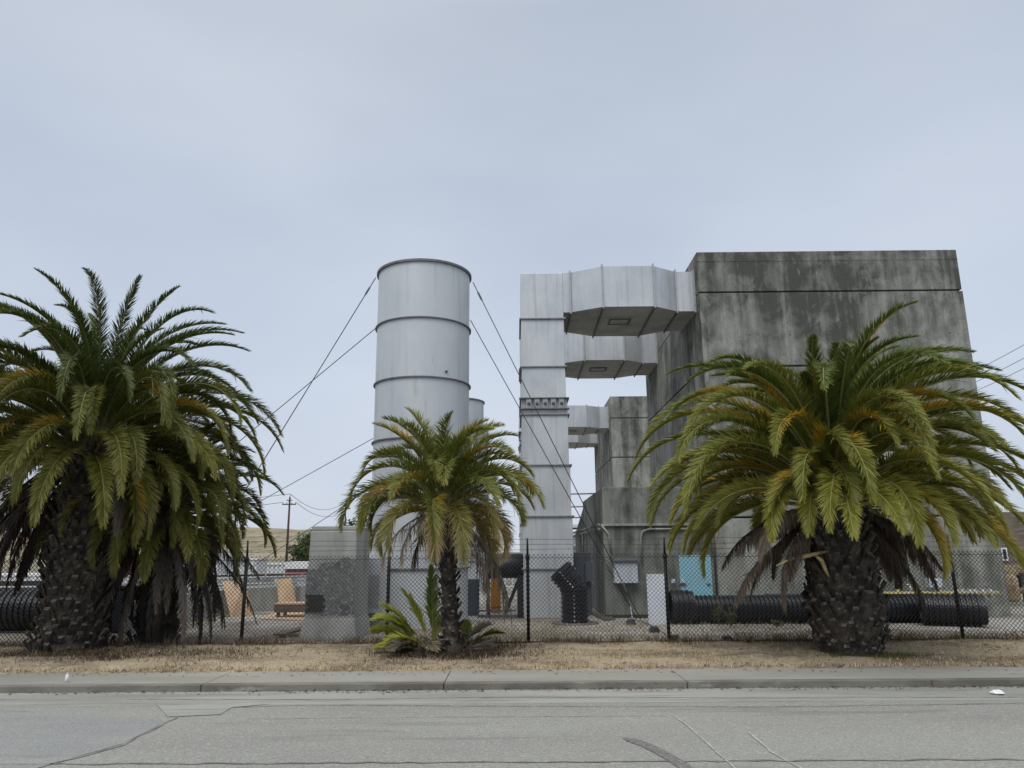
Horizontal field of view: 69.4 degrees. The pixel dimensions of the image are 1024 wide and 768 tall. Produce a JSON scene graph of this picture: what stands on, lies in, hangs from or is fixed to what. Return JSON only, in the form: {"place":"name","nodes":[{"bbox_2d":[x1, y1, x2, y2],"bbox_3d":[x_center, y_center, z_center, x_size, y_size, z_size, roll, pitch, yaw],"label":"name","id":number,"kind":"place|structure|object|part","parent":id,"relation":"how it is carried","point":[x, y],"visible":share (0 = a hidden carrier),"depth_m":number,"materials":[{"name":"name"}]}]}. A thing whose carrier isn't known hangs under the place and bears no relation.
{"place":"outdoors","nodes":[
{"label":"outdoors","id":0,"kind":"place"},
{"bbox_2d":[107,584,139,632],"bbox_3d":[-9.726,5.687,18.804,1.144,1.136,1.050,-1,-13,0],"label":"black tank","id":1,"kind":"object","parent":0,"point":[116,614],"visible":0.09,"depth_m":18.33,"materials":[{"name":"plastic"}]},
{"bbox_2d":[0,526,503,562],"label":"hill","id":2,"kind":"structure","parent":0,"point":[256,534],"depth_m":240.21,"materials":[{"name":"beige soil"}]},
{"bbox_2d":[2,552,519,671],"bbox_3d":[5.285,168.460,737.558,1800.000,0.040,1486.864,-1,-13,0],"label":"ground","id":3,"kind":"structure","parent":0,"point":[31,570],"depth_m":126.66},
{"bbox_2d":[282,494,295,561],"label":"utility pole","id":4,"kind":"object","parent":3,"relation":"on","point":[288,523],"visible":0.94,"depth_m":106.31,"materials":[{"name":"brown wood"}]},
{"bbox_2d":[338,513,367,527],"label":"bushy tree","id":5,"kind":"object","parent":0,"point":[350,523],"visible":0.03,"depth_m":64.48,"materials":[{"name":"green plant"}]},
{"bbox_2d":[0,700,1023,767],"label":"road","id":6,"kind":"structure","parent":0,"point":[883,733],"depth_m":8.20,"materials":[{"name":"grey asphalt"}]},
{"bbox_2d":[0,710,165,767],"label":"sealed patch","id":7,"kind":"object","parent":6,"relation":"on","point":[28,737],"visible":1,"depth_m":8.43,"materials":[{"name":"grey asphalt"}]},
{"bbox_2d":[41,716,177,766],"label":"road crack","id":8,"kind":"object","parent":6,"relation":"on","point":[130,740],"visible":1,"depth_m":7.98,"materials":[{"name":"grey asphalt"}]},
{"bbox_2d":[154,701,268,716],"bbox_3d":[-4.135,4.280,9.770,1.694,0.001,1.033,-1,-13,0],"label":"road patch","id":9,"kind":"object","parent":6,"relation":"on","point":[178,708],"visible":1,"depth_m":9.88,"materials":[{"name":"grey asphalt"}]},
{"bbox_2d":[256,715,668,718],"bbox_3d":[-0.672,4.111,9.137,5.287,0.001,0.049,0,-13,0],"label":"road crack","id":10,"kind":"object","parent":6,"relation":"on","point":[391,717],"visible":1,"depth_m":9.14,"materials":[{"name":"grey asphalt"}]},
{"bbox_2d":[0,686,1023,706],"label":"gutter","id":11,"kind":"object","parent":6,"relation":"on","point":[498,696],"visible":1,"depth_m":10.42,"materials":[{"name":"concrete"}]},
{"bbox_2d":[7,685,1022,694],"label":"leaf litter","id":12,"kind":"object","parent":11,"relation":"on","point":[672,688],"visible":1,"depth_m":10.84,"materials":[{"name":"brown plant"}]},
{"bbox_2d":[276,697,840,699],"bbox_3d":[0.949,4.350,10.262,12.727,0.001,0.153,-1,-13,1],"label":"road crack","id":13,"kind":"object","parent":11,"relation":"on","point":[651,697],"visible":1,"depth_m":10.19,"materials":[{"name":"grey asphalt"}]},
{"bbox_2d":[990,690,1004,693],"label":"plastic litter","id":14,"kind":"object","parent":11,"relation":"on","point":[997,692],"visible":1,"depth_m":10.27,"materials":[{"name":"white plastic"}]},
{"bbox_2d":[0,677,1023,692],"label":"kerb","id":15,"kind":"structure","parent":6,"relation":"on","point":[458,685],"depth_m":10.94,"materials":[{"name":"concrete"}]},
{"bbox_2d":[0,758,1023,764],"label":"road crack","id":16,"kind":"object","parent":6,"relation":"on","point":[502,761],"visible":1,"depth_m":7.18,"materials":[{"name":"grey asphalt"}]},
{"bbox_2d":[248,703,984,706],"bbox_3d":[1.672,4.223,9.723,10.735,0.001,0.216,-1,-13,1],"label":"road joint","id":17,"kind":"object","parent":6,"relation":"on","point":[716,706],"visible":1,"depth_m":9.64,"materials":[{"name":"grey asphalt"}]},
{"bbox_2d":[623,737,693,767],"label":"tyre mark","id":18,"kind":"object","parent":6,"relation":"on","point":[673,759],"visible":1,"depth_m":7.46,"materials":[{"name":"grey asphalt"}]},
{"bbox_2d":[674,715,734,767],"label":"scratch mark","id":19,"kind":"object","parent":6,"relation":"on","point":[711,746],"visible":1,"depth_m":7.81,"materials":[{"name":"grey asphalt"}]},
{"bbox_2d":[747,731,801,767],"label":"scratch mark","id":20,"kind":"object","parent":6,"relation":"on","point":[770,750],"visible":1,"depth_m":7.54,"materials":[{"name":"grey asphalt"}]},
{"bbox_2d":[0,635,1023,673],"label":"verge","id":21,"kind":"structure","parent":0,"point":[751,656],"depth_m":13.06,"materials":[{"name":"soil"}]},
{"bbox_2d":[0,267,283,652],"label":"date palm","id":22,"kind":"object","parent":21,"relation":"on","point":[87,407],"visible":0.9,"depth_m":15.05,"materials":[{"name":"green plant"}]},
{"bbox_2d":[34,421,284,648],"bbox_3d":[-7.857,3.407,16.788,4.735,5.154,4.811,-1,-13,0],"label":"date palm","id":23,"kind":"object","parent":21,"relation":"on","point":[185,545],"visible":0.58,"depth_m":15.65,"materials":[{"name":"green plant"}]},
{"bbox_2d":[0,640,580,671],"bbox_3d":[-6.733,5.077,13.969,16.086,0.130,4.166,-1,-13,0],"label":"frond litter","id":24,"kind":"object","parent":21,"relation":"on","point":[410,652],"visible":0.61,"depth_m":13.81,"materials":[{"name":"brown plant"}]},
{"bbox_2d":[368,563,443,656],"bbox_3d":[-1.931,4.354,14.217,1.721,1.782,1.598,-1,-13,0],"label":"palm offshoot","id":25,"kind":"object","parent":21,"relation":"on","point":[399,639],"visible":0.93,"depth_m":14.21,"materials":[{"name":"green plant"}]},
{"bbox_2d":[334,407,547,654],"bbox_3d":[-1.374,2.750,14.395,4.110,4.981,4.124,-1,-13,0],"label":"young date palm","id":26,"kind":"object","parent":21,"relation":"on","point":[442,473],"visible":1,"depth_m":14.04,"materials":[{"name":"green plant"}]},
{"bbox_2d":[459,619,505,650],"bbox_3d":[-0.737,4.901,14.300,1.259,0.707,0.919,-1,-13,0],"label":"palm offshoot","id":27,"kind":"object","parent":21,"relation":"on","point":[465,626],"visible":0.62,"depth_m":14.46,"materials":[{"name":"green plant"}]},
{"bbox_2d":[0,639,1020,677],"bbox_3d":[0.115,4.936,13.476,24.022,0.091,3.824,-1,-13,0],"label":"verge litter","id":28,"kind":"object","parent":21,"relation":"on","point":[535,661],"visible":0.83,"depth_m":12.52,"materials":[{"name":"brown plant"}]},
{"bbox_2d":[0,535,1023,645],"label":"chain link fence","id":29,"kind":"object","parent":21,"relation":"on","point":[528,593],"visible":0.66,"depth_m":15.49,"materials":[{"name":"black metal"}]},
{"bbox_2d":[0,628,1023,648],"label":"dry weeds","id":30,"kind":"object","parent":21,"relation":"on","point":[588,641],"visible":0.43,"depth_m":15.25,"materials":[{"name":"beige plant"}]},
{"bbox_2d":[626,300,1023,655],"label":"date palm","id":31,"kind":"object","parent":21,"relation":"on","point":[830,433],"visible":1,"depth_m":13.28,"materials":[{"name":"green plant"}]},
{"bbox_2d":[796,651,939,659],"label":"green grass","id":32,"kind":"structure","parent":21,"relation":"on","point":[898,655],"depth_m":12.95,"materials":[{"name":"plant"}]},
{"bbox_2d":[0,667,1023,684],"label":"sidewalk","id":33,"kind":"structure","parent":0,"point":[559,675],"depth_m":11.57,"materials":[{"name":"concrete"}]},
{"bbox_2d":[65,672,68,682],"bbox_3d":[-6.793,4.476,11.298,0.056,0.147,0.056,-1,-13,0],"label":"litter bottle","id":34,"kind":"object","parent":33,"relation":"on","point":[67,677],"visible":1,"depth_m":11.28,"materials":[{"name":"white plastic"}]},
{"bbox_2d":[0,577,1023,642],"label":"yard ground","id":35,"kind":"structure","parent":0,"point":[482,597],"depth_m":18.46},
{"bbox_2d":[0,573,42,585],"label":"container","id":36,"kind":"object","parent":35,"relation":"on","point":[26,581],"visible":0.32,"depth_m":46.65,"materials":[{"name":"metal"}]},
{"bbox_2d":[0,587,44,630],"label":"corrugated pipe","id":37,"kind":"object","parent":35,"relation":"on","point":[19,608],"visible":0.26,"depth_m":18.35,"materials":[{"name":"black plastic"}]},
{"bbox_2d":[184,553,229,576],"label":"container","id":38,"kind":"object","parent":35,"relation":"on","point":[219,570],"visible":0.03,"depth_m":55.38,"materials":[{"name":"metal"}]},
{"bbox_2d":[123,586,305,634],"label":"channel wall","id":39,"kind":"structure","parent":35,"relation":"on","point":[253,596],"depth_m":24.49,"materials":[{"name":"concrete"}]},
{"bbox_2d":[127,573,305,583],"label":"railing","id":40,"kind":"object","parent":35,"relation":"on","point":[267,580],"visible":0.2,"depth_m":47.29,"materials":[{"name":"grey metal"}]},
{"bbox_2d":[222,581,253,617],"bbox_3d":[-8.640,6.703,23.102,0.985,1.057,0.808,-10,-16,37],"label":"plywood sheet","id":41,"kind":"object","parent":35,"relation":"on","point":[239,604],"visible":0.5,"depth_m":22.92,"materials":[{"name":"beige wood"}]},
{"bbox_2d":[186,576,305,592],"bbox_3d":[-11.231,8.616,31.112,6.830,0.965,0.374,9,-16,-36],"label":"railing","id":42,"kind":"object","parent":35,"relation":"on","point":[256,578],"visible":0.07,"depth_m":31.40,"materials":[{"name":"grey metal"}]},
{"bbox_2d":[228,558,267,576],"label":"container","id":43,"kind":"object","parent":35,"relation":"on","point":[259,569],"visible":0.21,"depth_m":56.67,"materials":[{"name":"metal"}]},
{"bbox_2d":[127,438,372,575],"bbox_3d":[-13.707,6.462,37.792,13.009,7.344,0.033,-1,-13,0],"label":"guy wire","id":44,"kind":"object","parent":35,"relation":"attached to","point":[312,472],"visible":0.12,"depth_m":38.20,"materials":[{"name":"grey metal"}]},
{"bbox_2d":[218,576,296,586],"bbox_3d":[-13.366,10.045,36.959,7.847,0.785,0.391,7,-15,-30],"label":"railing","id":45,"kind":"object","parent":35,"relation":"on","point":[253,584],"visible":0.02,"depth_m":37.27,"materials":[{"name":"grey metal"}]},
{"bbox_2d":[266,563,284,575],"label":"container","id":46,"kind":"object","parent":35,"relation":"on","point":[277,566],"visible":0.41,"depth_m":60.33,"materials":[{"name":"metal"}]},
{"bbox_2d":[188,278,375,582],"bbox_3d":[-6.859,1.750,21.241,5.769,9.859,0.060,-2,-13,7],"label":"guy wire","id":47,"kind":"object","parent":35,"relation":"attached to","point":[368,289],"visible":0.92,"depth_m":21.56,"materials":[{"name":"grey metal"}]},
{"bbox_2d":[259,612,304,620],"bbox_3d":[-6.569,7.092,22.637,2.115,0.026,4.608,3,-13,-13],"label":"plywood sheet","id":48,"kind":"object","parent":35,"relation":"on","point":[289,616],"visible":0.29,"depth_m":21.98,"materials":[{"name":"beige wood"}]},
{"bbox_2d":[273,601,304,616],"bbox_3d":[-6.402,6.833,22.455,1.427,0.394,0.850,-1,-13,0],"label":"timber bench","id":49,"kind":"object","parent":48,"relation":"on","point":[300,605],"visible":0.39,"depth_m":22.08,"materials":[{"name":"brown wood"}]},
{"bbox_2d":[277,578,295,601],"bbox_3d":[-7.483,6.998,24.528,0.881,1.084,0.516,-1,-13,0],"label":"plywood sheet","id":50,"kind":"object","parent":49,"relation":"on","point":[285,584],"visible":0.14,"depth_m":24.65,"materials":[{"name":"beige wood"}]},
{"bbox_2d":[273,626,300,637],"bbox_3d":[-5.013,5.792,17.275,0.564,0.185,0.954,-7,-14,28],"label":"broken board","id":51,"kind":"object","parent":35,"relation":"on","point":[290,632],"visible":0.54,"depth_m":16.98,"materials":[{"name":"wood"}]},
{"bbox_2d":[284,561,308,575],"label":"container","id":52,"kind":"object","parent":35,"relation":"on","point":[292,565],"visible":0.25,"depth_m":53.48,"materials":[{"name":"white metal"}]},
{"bbox_2d":[286,529,312,561],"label":"bushy tree","id":53,"kind":"object","parent":35,"relation":"on","point":[304,547],"visible":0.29,"depth_m":60.03,"materials":[{"name":"green plant"}]},
{"bbox_2d":[225,329,374,452],"bbox_3d":[-10.717,3.240,24.758,14.851,8.567,0.024,-7,-14,26],"label":"guy wire","id":54,"kind":"object","parent":35,"relation":"attached to","point":[311,381],"depth_m":23.15,"materials":[{"name":"grey metal"}]},
{"bbox_2d":[296,578,305,585],"bbox_3d":[-9.033,8.855,32.102,0.600,0.800,0.480,-1,-13,0],"label":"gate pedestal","id":55,"kind":"object","parent":35,"relation":"on","point":[302,582],"visible":0.25,"depth_m":31.96,"materials":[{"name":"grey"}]},
{"bbox_2d":[243,494,361,572],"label":"guy wire","id":56,"kind":"object","parent":35,"relation":"attached to","point":[297,536],"visible":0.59,"depth_m":44.55,"materials":[{"name":"grey metal"}]},
{"bbox_2d":[299,526,370,639],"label":"concrete pillar","id":57,"kind":"structure","parent":35,"relation":"on","point":[323,538],"depth_m":16.84,"materials":[{"name":"grey concrete"}]},
{"bbox_2d":[367,258,471,629],"bbox_3d":[-2.608,1.620,20.881,2.890,9.876,2.788,-1,-13,0],"label":"exhaust stack","id":58,"kind":"object","parent":35,"relation":"on","point":[422,329],"visible":0.65,"depth_m":20.23,"materials":[{"name":"grey paint"}]},
{"bbox_2d":[468,579,478,615],"bbox_3d":[-1.224,6.537,22.709,0.431,1.068,0.412,-1,-13,0],"label":"electrical cabinet","id":59,"kind":"object","parent":35,"relation":"on","point":[473,590],"visible":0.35,"depth_m":22.51,"materials":[{"name":"grey metal"}]},
{"bbox_3d":[-1.226,6.473,22.518,0.351,0.908,0.011,-1,-13,0],"label":"cabinet door","id":60,"kind":"part","parent":59,"relation":"part of","materials":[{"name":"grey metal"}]},
{"bbox_2d":[468,398,484,590],"bbox_3d":[-2.789,5.628,37.900,2.788,9.545,2.788,-1,-13,0],"label":"exhaust stack","id":61,"kind":"object","parent":35,"relation":"on","point":[476,407],"visible":0.08,"depth_m":37.73,"materials":[{"name":"grey paint"}]},
{"bbox_2d":[484,430,488,562],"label":"exhaust stack","id":62,"kind":"object","parent":35,"relation":"on","point":[484,466],"visible":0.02,"depth_m":44.90,"materials":[{"name":"grey paint"}]},
{"bbox_2d":[491,578,500,612],"bbox_3d":[-0.515,6.726,23.622,0.322,1.090,0.530,-1,-13,0],"label":"orange cabinet","id":63,"kind":"object","parent":35,"relation":"on","point":[494,604],"visible":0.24,"depth_m":23.37,"materials":[{"name":"metal"}]},
{"bbox_2d":[478,553,523,617],"bbox_3d":[-0.317,5.957,21.908,1.383,1.832,0.722,-1,-13,0],"label":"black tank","id":64,"kind":"object","parent":35,"relation":"on","point":[510,573],"visible":0.4,"depth_m":21.67,"materials":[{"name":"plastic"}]},
{"bbox_2d":[490,578,516,595],"bbox_3d":[-0.237,8.544,31.904,1.739,1.185,0.080,-1,-13,0],"label":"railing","id":65,"kind":"object","parent":35,"relation":"on","point":[512,586],"visible":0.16,"depth_m":31.84,"materials":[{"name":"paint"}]},
{"bbox_2d":[470,320,636,617],"bbox_3d":[1.135,2.356,21.888,4.788,8.837,0.060,0,-13,-4],"label":"guy wire","id":66,"kind":"object","parent":35,"relation":"attached to","point":[607,566],"visible":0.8,"depth_m":21.88,"materials":[{"name":"grey metal"}]},
{"bbox_2d":[473,282,640,618],"bbox_3d":[1.624,2.605,21.221,5.612,11.322,0.060,2,-13,-11],"label":"guy wire","id":67,"kind":"object","parent":35,"relation":"attached to","point":[479,295],"visible":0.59,"depth_m":21.33,"materials":[{"name":"grey metal"}]},
{"bbox_2d":[551,562,598,625],"bbox_3d":[1.678,5.610,19.960,1.266,1.616,1.260,-1,-13,0],"label":"pipe elbow","id":68,"kind":"object","parent":35,"relation":"on","point":[568,592],"visible":0.69,"depth_m":19.68,"materials":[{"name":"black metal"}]},
{"bbox_2d":[573,552,592,614],"bbox_3d":[2.156,6.114,22.722,0.575,1.845,0.820,-1,-13,0],"label":"electrical cabinet","id":69,"kind":"object","parent":35,"relation":"on","point":[583,568],"visible":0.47,"depth_m":22.56,"materials":[{"name":"grey metal"}]},
{"bbox_3d":[2.060,6.048,22.537,0.266,1.595,0.011,-1,-13,0],"label":"cabinet door","id":70,"kind":"part","parent":69,"relation":"part of","materials":[{"name":"grey metal"}]},
{"bbox_2d":[244,618,925,640],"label":"yard weeds","id":71,"kind":"object","parent":35,"relation":"on","point":[523,634],"visible":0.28,"depth_m":17.48,"materials":[{"name":"green plant"}]},
{"bbox_2d":[593,613,614,620],"bbox_3d":[2.641,6.713,21.338,0.354,0.040,2.203,0,-13,-4],"label":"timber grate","id":72,"kind":"object","parent":35,"relation":"on","point":[602,617],"visible":0.7,"depth_m":20.97,"materials":[{"name":"brown wood"}]},
{"bbox_2d":[626,619,635,624],"bbox_3d":[3.110,6.219,19.341,0.249,0.137,0.188,-1,-13,0],"label":"black weight","id":73,"kind":"object","parent":35,"relation":"on","point":[631,620],"visible":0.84,"depth_m":19.29,"materials":[{"name":"plastic"}]},
{"bbox_2d":[573,486,711,617],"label":"concrete block","id":74,"kind":"structure","parent":35,"relation":"on","point":[617,512],"depth_m":21.79,"materials":[{"name":"grey concrete"}]},
{"bbox_2d":[611,556,638,582],"bbox_3d":[3.265,5.349,21.316,0.752,0.742,0.418,-1,-13,0],"label":"utility box","id":75,"kind":"object","parent":74,"relation":"attached to","point":[626,571],"visible":0.65,"depth_m":21.18,"materials":[{"name":"white paint"}]},
{"bbox_2d":[630,606,666,633],"bbox_3d":[3.499,5.883,18.410,0.219,0.350,4.924,0,-13,-2],"label":"hose","id":76,"kind":"object","parent":35,"relation":"on","point":[645,621],"visible":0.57,"depth_m":19.75,"materials":[{"name":"grey rubber"}]},
{"bbox_2d":[649,626,659,632],"bbox_3d":[3.358,5.801,17.498,0.249,0.137,0.188,-1,-13,0],"label":"black weight","id":77,"kind":"object","parent":35,"relation":"on","point":[654,629],"visible":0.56,"depth_m":17.42,"materials":[{"name":"plastic"}]},
{"bbox_2d":[646,574,666,624],"bbox_3d":[3.840,5.652,19.435,0.606,1.273,0.348,-1,-13,0],"label":"board","id":78,"kind":"object","parent":35,"relation":"on","point":[658,594],"visible":0.67,"depth_m":19.42,"materials":[{"name":"white paint"}]},
{"bbox_2d":[709,601,722,624],"bbox_3d":[5.205,5.823,18.745,0.322,0.616,0.307,-12,-17,42],"label":"weed plant","id":79,"kind":"object","parent":35,"relation":"on","point":[717,613],"visible":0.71,"depth_m":18.70,"materials":[{"name":"green plant"}]},
{"bbox_2d":[723,607,736,626],"bbox_3d":[5.427,5.800,18.392,0.343,0.504,0.300,6,-14,-28],"label":"weed plant","id":80,"kind":"object","parent":35,"relation":"on","point":[730,619],"visible":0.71,"depth_m":18.38,"materials":[{"name":"green plant"}]},
{"bbox_2d":[771,619,783,625],"bbox_3d":[6.669,5.989,18.587,0.360,0.211,0.312,-11,-16,39],"label":"weed plant","id":81,"kind":"object","parent":35,"relation":"on","point":[774,621],"visible":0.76,"depth_m":18.54,"materials":[{"name":"green plant"}]},
{"bbox_2d":[668,590,920,623],"bbox_3d":[7.671,5.851,19.507,6.993,0.861,0.869,-1,-13,0],"label":"corrugated pipe","id":82,"kind":"object","parent":35,"relation":"on","point":[710,615],"visible":0.43,"depth_m":19.19,"materials":[{"name":"black plastic"}]},
{"bbox_2d":[883,578,999,597],"bbox_3d":[11.684,5.932,20.469,3.567,1.062,0.250,-1,-13,0],"label":"yellow pipe","id":83,"kind":"object","parent":35,"relation":"on","point":[951,592],"visible":0.38,"depth_m":20.45,"materials":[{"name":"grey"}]},
{"bbox_2d":[918,593,988,626],"bbox_3d":[11.002,5.634,18.485,1.413,0.782,0.782,-6,-14,22],"label":"corrugated pipe","id":84,"kind":"object","parent":35,"relation":"on","point":[935,604],"visible":0.6,"depth_m":18.23,"materials":[{"name":"black plastic"}]},
{"bbox_2d":[0,0,1023,551],"label":"sky","id":85,"kind":"structure","parent":0,"point":[264,160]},
{"bbox_2d":[518,434,597,536],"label":"duct tower","id":86,"kind":"structure","parent":0,"point":[581,441],"depth_m":51.94,"materials":[{"name":"metal"}]},
{"bbox_2d":[518,404,608,552],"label":"duct tower","id":87,"kind":"structure","parent":0,"point":[584,420],"depth_m":45.42,"materials":[{"name":"metal"}]},
{"bbox_2d":[573,524,577,551],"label":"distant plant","id":88,"kind":"object","parent":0,"point":[575,526],"visible":0.01,"depth_m":60.66,"materials":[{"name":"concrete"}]},
{"bbox_2d":[519,332,657,553],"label":"duct tower","id":89,"kind":"structure","parent":0,"point":[597,357],"depth_m":29.72,"materials":[{"name":"metal"}]},
{"bbox_2d":[519,263,696,617],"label":"duct tower","id":90,"kind":"structure","parent":0,"point":[602,300],"depth_m":23.01,"materials":[{"name":"metal"}]},
{"bbox_2d":[571,493,593,494],"bbox_3d":[2.623,4.016,27.072,1.312,0.064,0.060,-1,-13,0],"label":"crossing pipe","id":91,"kind":"object","parent":90,"relation":"attached to","point":[580,493],"visible":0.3,"depth_m":27.05,"materials":[{"name":"grey metal"}]},
{"bbox_2d":[594,396,651,491],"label":"concrete building","id":92,"kind":"structure","parent":0,"point":[618,444],"depth_m":44.61,"materials":[{"name":"grey concrete"}]},
{"bbox_2d":[646,250,1010,615],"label":"concrete building","id":93,"kind":"structure","parent":0,"point":[781,306],"depth_m":22.85,"materials":[{"name":"grey concrete"}]},
{"bbox_2d":[679,555,712,595],"bbox_3d":[5.243,5.762,21.023,0.911,1.737,0.057,-1,-13,0],"label":"door","id":94,"kind":"structure","parent":93,"relation":"in","point":[690,563],"depth_m":21.09,"materials":[{"name":"metal"}]},
{"bbox_2d":[931,560,936,590],"bbox_3d":[11.909,5.418,20.891,0.167,1.056,0.100,-1,-13,0],"label":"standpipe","id":95,"kind":"object","parent":93,"relation":"attached to","point":[933,568],"visible":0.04,"depth_m":20.89,"materials":[{"name":"grey metal"}]},
{"bbox_2d":[1000,512,1023,586],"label":"plant shed","id":96,"kind":"structure","parent":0,"point":[1011,520],"depth_m":33.16,"materials":[{"name":"beige paint"}]},
{"bbox_2d":[1001,548,1008,560],"bbox_3d":[21.921,7.580,32.945,0.283,0.557,0.084,-1,-13,0],"label":"window","id":97,"kind":"structure","parent":96,"relation":"in","point":[1003,549],"depth_m":32.91,"materials":[{"name":"paint"}]},
{"bbox_2d":[1004,568,1023,601],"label":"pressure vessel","id":98,"kind":"object","parent":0,"point":[1013,583],"visible":0.52,"depth_m":24.82,"materials":[{"name":"beige paint"}]}
]}

